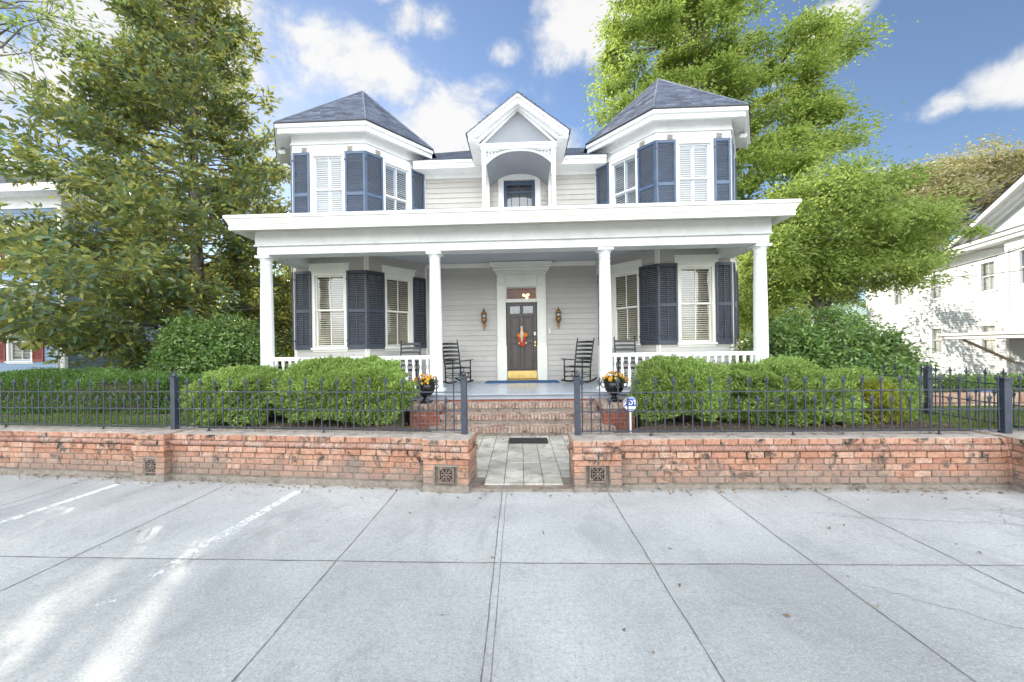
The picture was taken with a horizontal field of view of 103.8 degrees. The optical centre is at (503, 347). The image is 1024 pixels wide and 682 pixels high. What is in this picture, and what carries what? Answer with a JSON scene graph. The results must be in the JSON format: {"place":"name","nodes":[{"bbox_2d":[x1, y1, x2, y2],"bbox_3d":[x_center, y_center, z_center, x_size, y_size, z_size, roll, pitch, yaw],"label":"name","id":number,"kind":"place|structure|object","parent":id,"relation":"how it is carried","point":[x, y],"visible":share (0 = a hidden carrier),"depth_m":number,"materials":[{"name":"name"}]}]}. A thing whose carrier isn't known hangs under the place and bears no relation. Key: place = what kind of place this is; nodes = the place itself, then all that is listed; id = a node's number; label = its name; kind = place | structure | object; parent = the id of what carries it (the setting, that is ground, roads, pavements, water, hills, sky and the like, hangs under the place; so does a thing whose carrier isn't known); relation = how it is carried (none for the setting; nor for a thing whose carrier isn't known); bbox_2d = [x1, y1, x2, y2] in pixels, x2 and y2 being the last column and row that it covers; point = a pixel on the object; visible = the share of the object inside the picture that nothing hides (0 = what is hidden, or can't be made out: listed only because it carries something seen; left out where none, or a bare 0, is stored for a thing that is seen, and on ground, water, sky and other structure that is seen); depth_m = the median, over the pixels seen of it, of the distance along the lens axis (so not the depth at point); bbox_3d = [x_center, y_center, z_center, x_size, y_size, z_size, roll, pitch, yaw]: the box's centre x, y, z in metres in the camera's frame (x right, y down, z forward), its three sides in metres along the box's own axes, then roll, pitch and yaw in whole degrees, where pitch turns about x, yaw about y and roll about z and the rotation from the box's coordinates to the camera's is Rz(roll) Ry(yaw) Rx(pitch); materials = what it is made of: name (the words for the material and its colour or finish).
{"place":"outdoors","nodes":[
{"label":"outdoors","id":0,"kind":"place"},
{"bbox_2d":[0,474,1023,681],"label":"parking lot","id":1,"kind":"structure","parent":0,"point":[201,616],"depth_m":2.87,"materials":[{"name":"concrete"}]},
{"bbox_2d":[0,484,300,664],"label":"parking lines","id":2,"kind":"object","parent":1,"relation":"on","point":[274,504],"visible":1,"depth_m":4.09,"materials":[{"name":"white paint"}]},
{"bbox_2d":[0,425,477,493],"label":"garden wall","id":3,"kind":"structure","parent":1,"relation":"on","point":[440,461],"depth_m":5.22,"materials":[{"name":"red brick"}]},
{"bbox_2d":[0,368,468,433],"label":"iron fence","id":4,"kind":"object","parent":3,"relation":"on","point":[175,408],"visible":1,"depth_m":5.50,"materials":[{"name":"metal"}]},
{"bbox_2d":[0,480,1023,681],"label":"pavement joints","id":5,"kind":"object","parent":1,"relation":"on","point":[238,674],"visible":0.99,"depth_m":3.12,"materials":[{"name":"grey concrete"}]},
{"bbox_2d":[0,419,1023,652],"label":"fallen leaves","id":6,"kind":"object","parent":1,"relation":"on","point":[896,425],"visible":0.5,"depth_m":5.50,"materials":[{"name":"brown plant"}]},
{"bbox_2d":[567,430,1023,492],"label":"garden wall","id":7,"kind":"structure","parent":1,"relation":"on","point":[620,462],"depth_m":4.69,"materials":[{"name":"red brick"}]},
{"bbox_2d":[571,369,1023,435],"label":"iron fence","id":8,"kind":"object","parent":7,"relation":"on","point":[1004,389],"visible":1,"depth_m":4.85,"materials":[{"name":"metal"}]},
{"bbox_2d":[814,508,1023,627],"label":"pavement cracks","id":9,"kind":"object","parent":1,"relation":"on","point":[950,521],"visible":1,"depth_m":3.75,"materials":[{"name":"grey concrete"}]},
{"bbox_2d":[0,362,1023,431],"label":"lawn","id":10,"kind":"structure","parent":0,"point":[271,420],"depth_m":7.12,"materials":[{"name":"plant"}]},
{"bbox_2d":[0,0,160,181],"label":"sparse tree","id":11,"kind":"object","parent":10,"relation":"on","point":[46,14],"visible":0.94,"depth_m":9.20,"materials":[{"name":"green plant"}]},
{"bbox_2d":[0,365,201,414],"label":"clipped hedge","id":12,"kind":"object","parent":10,"relation":"on","point":[95,375],"visible":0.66,"depth_m":8.31,"materials":[{"name":"green plant"}]},
{"bbox_2d":[0,174,217,371],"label":"blue house","id":13,"kind":"structure","parent":10,"relation":"on","point":[13,357],"depth_m":15.98,"materials":[{"name":"white paint"}]},
{"bbox_2d":[4,320,32,363],"bbox_3d":[-19.289,-0.215,16.262,1.180,1.730,0.625,-1,0,2],"label":"window","id":14,"kind":"structure","parent":13,"relation":"in","point":[13,352],"depth_m":16.09,"materials":[{"name":"white paint"}]},
{"bbox_2d":[0,0,294,371],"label":"magnolia tree","id":15,"kind":"object","parent":10,"relation":"on","point":[107,282],"visible":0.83,"depth_m":11.02,"materials":[{"name":"green plant"}]},
{"bbox_2d":[133,307,284,383],"bbox_3d":[-7.413,0.227,10.253,3.728,2.524,2.890,-1,0,2],"label":"camellia bush","id":16,"kind":"object","parent":10,"relation":"on","point":[210,354],"visible":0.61,"depth_m":9.53,"materials":[{"name":"green plant"}]},
{"bbox_2d":[180,363,286,427],"bbox_3d":[-4.605,0.838,7.278,1.973,1.140,1.757,-1,0,2],"label":"boxwood shrub","id":17,"kind":"object","parent":10,"relation":"on","point":[266,375],"visible":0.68,"depth_m":6.67,"materials":[{"name":"green plant"}]},
{"bbox_2d":[261,353,420,426],"bbox_3d":[-2.729,0.736,7.109,2.679,1.292,1.782,-1,0,2],"label":"boxwood shrub","id":18,"kind":"object","parent":10,"relation":"on","point":[375,369],"visible":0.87,"depth_m":6.62,"materials":[{"name":"green plant"}]},
{"bbox_2d":[223,78,801,401],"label":"victorian house","id":19,"kind":"structure","parent":10,"relation":"on","point":[640,222],"depth_m":10.48,"materials":[{"name":"white wood"}]},
{"bbox_2d":[278,149,286,153],"bbox_3d":[-6.113,-5.439,11.165,0.197,0.173,0.216,-1,0,2],"label":"floodlight","id":20,"kind":"object","parent":19,"relation":"attached to","point":[283,151],"visible":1,"depth_m":11.08,"materials":[{"name":"white plastic"}]},
{"bbox_2d":[309,152,344,212],"bbox_3d":[-4.599,-4.144,10.798,1.010,1.955,0.625,-1,0,2],"label":"window","id":21,"kind":"structure","parent":19,"relation":"in","point":[327,174],"depth_m":10.66,"materials":[{"name":"white paint"}]},
{"bbox_2d":[307,263,349,351],"bbox_3d":[-4.556,-1.046,10.793,1.130,2.320,0.635,-1,0,2],"label":"window","id":22,"kind":"structure","parent":19,"relation":"in","point":[329,308],"depth_m":10.65,"materials":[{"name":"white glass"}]},
{"bbox_2d":[383,158,411,210],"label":"window","id":23,"kind":"structure","parent":19,"relation":"in","point":[397,182],"depth_m":11.48,"materials":[{"name":"white paint"}]},
{"bbox_2d":[380,265,415,350],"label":"window","id":24,"kind":"structure","parent":19,"relation":"in","point":[398,281],"depth_m":11.53,"materials":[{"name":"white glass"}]},
{"bbox_2d":[400,340,420,380],"bbox_3d":[-2.430,0.394,10.281,0.650,1.205,0.980,-1,0,-2],"label":"rocking chair","id":25,"kind":"object","parent":19,"relation":"on","point":[411,352],"visible":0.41,"depth_m":10.57,"materials":[{"name":"black paint"}]},
{"bbox_2d":[442,340,473,383],"bbox_3d":[-1.314,0.378,11.070,0.650,1.205,0.980,-1,0,-36],"label":"rocking chair","id":26,"kind":"object","parent":19,"relation":"on","point":[447,360],"visible":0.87,"depth_m":11.20,"materials":[{"name":"black paint"}]},
{"bbox_2d":[481,308,486,329],"bbox_3d":[-0.567,-0.827,11.796,0.170,0.670,0.195,-1,0,2],"label":"wall torch lamp","id":27,"kind":"object","parent":19,"relation":"attached to","point":[483,319],"visible":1,"depth_m":11.76,"materials":[{"name":"gold metal"}]},
{"bbox_2d":[504,180,534,206],"bbox_3d":[0.496,-4.037,12.190,0.920,1.860,0.555,-1,0,2],"label":"balcony door","id":28,"kind":"structure","parent":19,"relation":"in","point":[513,197],"depth_m":11.96,"materials":[{"name":"blue wood"}]},
{"bbox_2d":[507,288,536,302],"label":"transom window","id":29,"kind":"structure","parent":19,"relation":"in","point":[526,293],"depth_m":13.36,"materials":[{"name":"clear glass"}]},
{"bbox_2d":[506,303,537,378],"bbox_3d":[0.553,-0.193,11.905,0.900,2.270,0.124,-1,0,2],"label":"front door","id":30,"kind":"structure","parent":19,"relation":"in","point":[521,361],"depth_m":11.92,"materials":[{"name":"grey paint"}]},
{"bbox_2d":[517,326,527,346],"bbox_3d":[0.560,-0.324,11.810,0.319,0.632,0.086,-1,0,2],"label":"door swag","id":31,"kind":"object","parent":19,"relation":"attached to","point":[520,336],"depth_m":11.81,"materials":[{"name":"orange plant"}]},
{"bbox_2d":[556,307,560,328],"bbox_3d":[1.611,-0.858,11.705,0.170,0.670,0.195,-1,0,2],"label":"wall torch lamp","id":32,"kind":"object","parent":19,"relation":"attached to","point":[558,319],"visible":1,"depth_m":11.66,"materials":[{"name":"gold metal"}]},
{"bbox_2d":[561,337,596,382],"bbox_3d":[2.054,0.331,10.829,0.650,1.205,0.980,-1,0,40],"label":"rocking chair","id":33,"kind":"object","parent":19,"relation":"on","point":[582,361],"visible":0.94,"depth_m":10.90,"materials":[{"name":"black paint"}]},
{"bbox_2d":[609,150,637,203],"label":"window","id":34,"kind":"structure","parent":19,"relation":"in","point":[623,180],"depth_m":11.23,"materials":[{"name":"white paint"}]},
{"bbox_2d":[610,259,642,347],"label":"window","id":35,"kind":"structure","parent":19,"relation":"in","point":[624,276],"depth_m":11.28,"materials":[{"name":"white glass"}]},
{"bbox_2d":[614,336,641,378],"bbox_3d":[3.092,0.316,9.999,0.650,1.205,0.980,-1,0,6],"label":"rocking chair","id":36,"kind":"object","parent":19,"relation":"on","point":[623,349],"visible":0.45,"depth_m":10.27,"materials":[{"name":"black paint"}]},
{"bbox_2d":[676,139,713,201],"bbox_3d":[4.852,-4.276,10.400,1.010,1.955,0.625,-1,0,2],"label":"window","id":37,"kind":"structure","parent":19,"relation":"in","point":[694,162],"depth_m":10.26,"materials":[{"name":"white paint"}]},
{"bbox_2d":[673,254,717,346],"bbox_3d":[4.895,-1.179,10.395,1.130,2.320,0.635,-1,0,2],"label":"window","id":38,"kind":"structure","parent":19,"relation":"in","point":[696,273],"depth_m":10.25,"materials":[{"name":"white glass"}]},
{"bbox_2d":[733,257,738,344],"bbox_3d":[6.244,-1.198,10.870,0.185,2.320,1.130,-1,0,33],"label":"window","id":39,"kind":"structure","parent":19,"relation":"in","point":[734,259],"depth_m":10.71,"materials":[{"name":"white glass"}]},
{"bbox_2d":[738,133,746,137],"bbox_3d":[6.324,-5.613,10.642,0.197,0.173,0.216,-1,0,2],"label":"floodlight","id":40,"kind":"object","parent":19,"relation":"attached to","point":[742,135],"visible":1,"depth_m":10.56,"materials":[{"name":"white plastic"}]},
{"bbox_2d":[169,422,963,432],"bbox_3d":[0.516,1.276,5.894,12.300,0.074,1.380,-1,0,2],"label":"mulch bed","id":41,"kind":"object","parent":10,"relation":"on","point":[752,426],"visible":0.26,"depth_m":6.17,"materials":[{"name":"soil"}]},
{"bbox_2d":[623,397,635,432],"bbox_3d":[1.701,1.008,5.362,0.181,0.696,0.024,-1,0,2],"label":"alarm sign","id":42,"kind":"object","parent":41,"relation":"on","point":[632,405],"visible":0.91,"depth_m":5.35,"materials":[{"name":"white plastic"}]},
{"bbox_2d":[717,353,877,426],"bbox_3d":[4.719,0.680,6.778,2.538,1.198,1.885,-1,0,2],"label":"boxwood shrub","id":43,"kind":"object","parent":41,"relation":"on","point":[777,370],"visible":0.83,"depth_m":6.23,"materials":[{"name":"green plant"}]},
{"bbox_2d":[627,354,735,421],"bbox_3d":[2.976,0.690,6.774,1.681,1.221,1.653,-1,0,2],"label":"boxwood shrub","id":44,"kind":"object","parent":10,"relation":"on","point":[663,369],"visible":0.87,"depth_m":6.37,"materials":[{"name":"green plant"}]},
{"bbox_2d":[726,298,939,401],"bbox_3d":[7.555,0.116,9.149,4.225,2.518,3.726,-1,0,2],"label":"camellia bush","id":45,"kind":"object","parent":10,"relation":"on","point":[846,345],"visible":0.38,"depth_m":8.84,"materials":[{"name":"green plant"}]},
{"bbox_2d":[841,378,909,424],"bbox_3d":[5.911,0.864,6.500,0.894,0.792,0.911,-1,0,2],"label":"golden shrub","id":46,"kind":"object","parent":10,"relation":"on","point":[872,384],"visible":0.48,"depth_m":6.24,"materials":[{"name":"green plant"}]},
{"bbox_2d":[864,374,926,420],"bbox_3d":[6.352,0.848,6.684,0.923,0.810,0.923,-1,0,2],"label":"shrub","id":47,"kind":"object","parent":10,"relation":"on","point":[904,385],"visible":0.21,"depth_m":6.40,"materials":[{"name":"green plant"}]},
{"bbox_2d":[852,357,1023,427],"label":"iron fence","id":48,"kind":"object","parent":10,"relation":"on","point":[927,378],"visible":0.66,"depth_m":6.63,"materials":[{"name":"metal"}]},
{"bbox_2d":[916,392,1023,405],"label":"rubble wall","id":49,"kind":"structure","parent":10,"relation":"on","point":[955,401],"depth_m":7.93,"materials":[{"name":"red brick"}]},
{"bbox_2d":[0,0,1023,344],"label":"sky","id":50,"kind":"structure","parent":0,"point":[439,67],"materials":[{"name":"blue"}]},
{"bbox_2d":[470,436,573,491],"bbox_3d":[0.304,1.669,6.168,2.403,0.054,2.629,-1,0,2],"label":"walkway","id":51,"kind":"structure","parent":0,"point":[495,466],"depth_m":5.81,"materials":[{"name":"grey concrete"}]},
{"bbox_2d":[470,486,573,488],"bbox_3d":[0.220,1.705,4.781,1.231,0.084,0.110,-1,0,2],"label":"walkway threshold","id":52,"kind":"object","parent":51,"relation":"on","point":[525,487],"visible":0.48,"depth_m":4.76,"materials":[{"name":"red brick"}]},
{"bbox_2d":[509,438,547,443],"bbox_3d":[0.439,1.629,7.039,0.680,0.021,0.380,-1,0,2],"label":"step mat","id":53,"kind":"object","parent":51,"relation":"on","point":[525,440],"visible":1,"depth_m":6.99,"materials":[{"name":"rubber"}]},
{"bbox_2d":[485,380,559,382],"bbox_3d":[0.530,0.963,11.338,2.040,0.014,0.740,-1,0,2],"label":"door rug","id":54,"kind":"object","parent":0,"point":[526,381],"depth_m":11.24,"materials":[{"name":"fabric"}]},
{"bbox_2d":[739,247,1023,296],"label":"overhead cable","id":55,"kind":"object","parent":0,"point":[974,261],"visible":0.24,"depth_m":15.62,"materials":[{"name":"black rubber"}]},
{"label":"bed soil","id":56,"kind":"structure","parent":0,"visible":0},
{"bbox_2d":[407,398,634,436],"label":"brick steps","id":57,"kind":"structure","parent":56,"relation":"on","point":[520,418],"depth_m":7.82,"materials":[{"name":"red brick"}]},
{"bbox_2d":[414,381,438,402],"bbox_3d":[-1.576,0.910,8.154,0.427,0.420,0.427,-1,0,-43],"label":"garden urn","id":58,"kind":"object","parent":57,"relation":"on","point":[425,387],"visible":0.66,"depth_m":8.03,"materials":[{"name":"black metal"}]},
{"bbox_2d":[413,373,435,384],"bbox_3d":[-1.572,0.640,8.155,0.513,0.238,0.522,-1,0,2],"label":"potted mum","id":59,"kind":"object","parent":58,"relation":"in","point":[427,379],"visible":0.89,"depth_m":8.03,"materials":[{"name":"orange plant"}]},
{"bbox_2d":[601,380,627,401],"bbox_3d":[2.210,0.857,7.995,0.427,0.420,0.427,-1,0,-43],"label":"garden urn","id":60,"kind":"object","parent":57,"relation":"on","point":[610,387],"visible":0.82,"depth_m":7.88,"materials":[{"name":"black metal"}]},
{"bbox_2d":[600,371,627,382],"bbox_3d":[2.197,0.587,7.995,0.536,0.242,0.555,-1,0,2],"label":"potted mum","id":61,"kind":"object","parent":60,"relation":"in","point":[608,378],"visible":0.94,"depth_m":7.88,"materials":[{"name":"orange plant"}]},
{"label":"ground","id":62,"kind":"structure","parent":0,"visible":0},
{"bbox_2d":[171,242,290,349],"bbox_3d":[-32.629,-4.496,40.119,35.519,15.425,12.784,-1,0,2],"label":"background tree","id":63,"kind":"object","parent":62,"relation":"on","point":[209,260],"depth_m":39.37,"materials":[{"name":"green plant"}]},
{"bbox_2d":[212,264,293,366],"bbox_3d":[-12.222,-1.702,25.016,13.011,9.267,8.606,-1,0,2],"label":"background tree","id":64,"kind":"object","parent":62,"relation":"on","point":[289,351],"visible":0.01,"depth_m":23.65,"materials":[{"name":"green plant"}]},
{"bbox_2d":[581,0,918,302],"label":"oak tree","id":65,"kind":"object","parent":62,"relation":"on","point":[707,65],"visible":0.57,"depth_m":21.73,"materials":[{"name":"green plant"}]},
{"bbox_2d":[738,268,852,355],"bbox_3d":[16.471,-4.375,32.320,23.747,13.808,9.499,-1,0,2],"label":"background tree","id":66,"kind":"object","parent":62,"relation":"on","point":[809,298],"depth_m":31.54,"materials":[{"name":"green plant"}]},
{"bbox_2d":[739,268,865,330],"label":"background tree","id":67,"kind":"object","parent":62,"relation":"on","point":[859,305],"depth_m":50.49,"materials":[{"name":"green plant"}]},
{"bbox_2d":[736,137,997,345],"bbox_3d":[13.386,-2.769,16.133,10.118,10.725,7.403,-1,0,2],"label":"oak tree","id":68,"kind":"object","parent":62,"relation":"on","point":[817,259],"visible":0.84,"depth_m":14.71,"materials":[{"name":"green plant"}]},
{"bbox_2d":[816,128,1023,277],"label":"autumn tree","id":69,"kind":"object","parent":62,"relation":"on","point":[1008,172],"visible":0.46,"depth_m":39.99,"materials":[{"name":"green plant"}]},
{"bbox_2d":[922,372,1023,392],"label":"shrub strip","id":70,"kind":"object","parent":62,"relation":"on","point":[973,378],"visible":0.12,"depth_m":9.60,"materials":[{"name":"green plant"}]},
{"label":"driveway","id":71,"kind":"structure","parent":0,"visible":0},
{"bbox_2d":[863,173,1023,376],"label":"white house","id":72,"kind":"structure","parent":71,"relation":"on","point":[976,325],"depth_m":23.32,"materials":[{"name":"paint"}]},
{"bbox_2d":[892,281,902,306],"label":"window","id":73,"kind":"structure","parent":72,"relation":"in","point":[897,301],"depth_m":31.15,"materials":[{"name":"white paint"}]},
{"bbox_2d":[929,269,942,301],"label":"window","id":74,"kind":"structure","parent":72,"relation":"in","point":[939,295],"depth_m":27.02,"materials":[{"name":"white paint"}]},
{"bbox_2d":[929,324,943,354],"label":"window","id":75,"kind":"structure","parent":72,"relation":"in","point":[936,342],"depth_m":27.09,"materials":[{"name":"white paint"}]},
{"bbox_2d":[950,270,1020,276],"bbox_3d":[23.009,-3.597,18.748,0.024,0.271,5.784,-1,0,-35],"label":"overhead cable","id":76,"kind":"object","parent":72,"relation":"on","point":[983,274],"visible":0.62,"depth_m":19.04,"materials":[{"name":"black rubber"}]},
{"bbox_2d":[978,256,996,293],"bbox_3d":[27.831,-4.108,22.859,0.923,1.995,1.248,-1,0,2],"label":"window","id":77,"kind":"structure","parent":72,"relation":"in","point":[987,284],"depth_m":23.14,"materials":[{"name":"white paint"}]},
{"bbox_2d":[979,320,997,355],"bbox_3d":[27.881,-0.508,22.859,0.923,1.995,1.248,-1,0,2],"label":"window","id":78,"kind":"structure","parent":72,"relation":"in","point":[991,344],"depth_m":22.95,"materials":[{"name":"white paint"}]},
{"bbox_2d":[1015,245,1023,286],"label":"window","id":79,"kind":"structure","parent":72,"relation":"in","point":[1020,256],"depth_m":20.42,"materials":[{"name":"white paint"}]}
]}

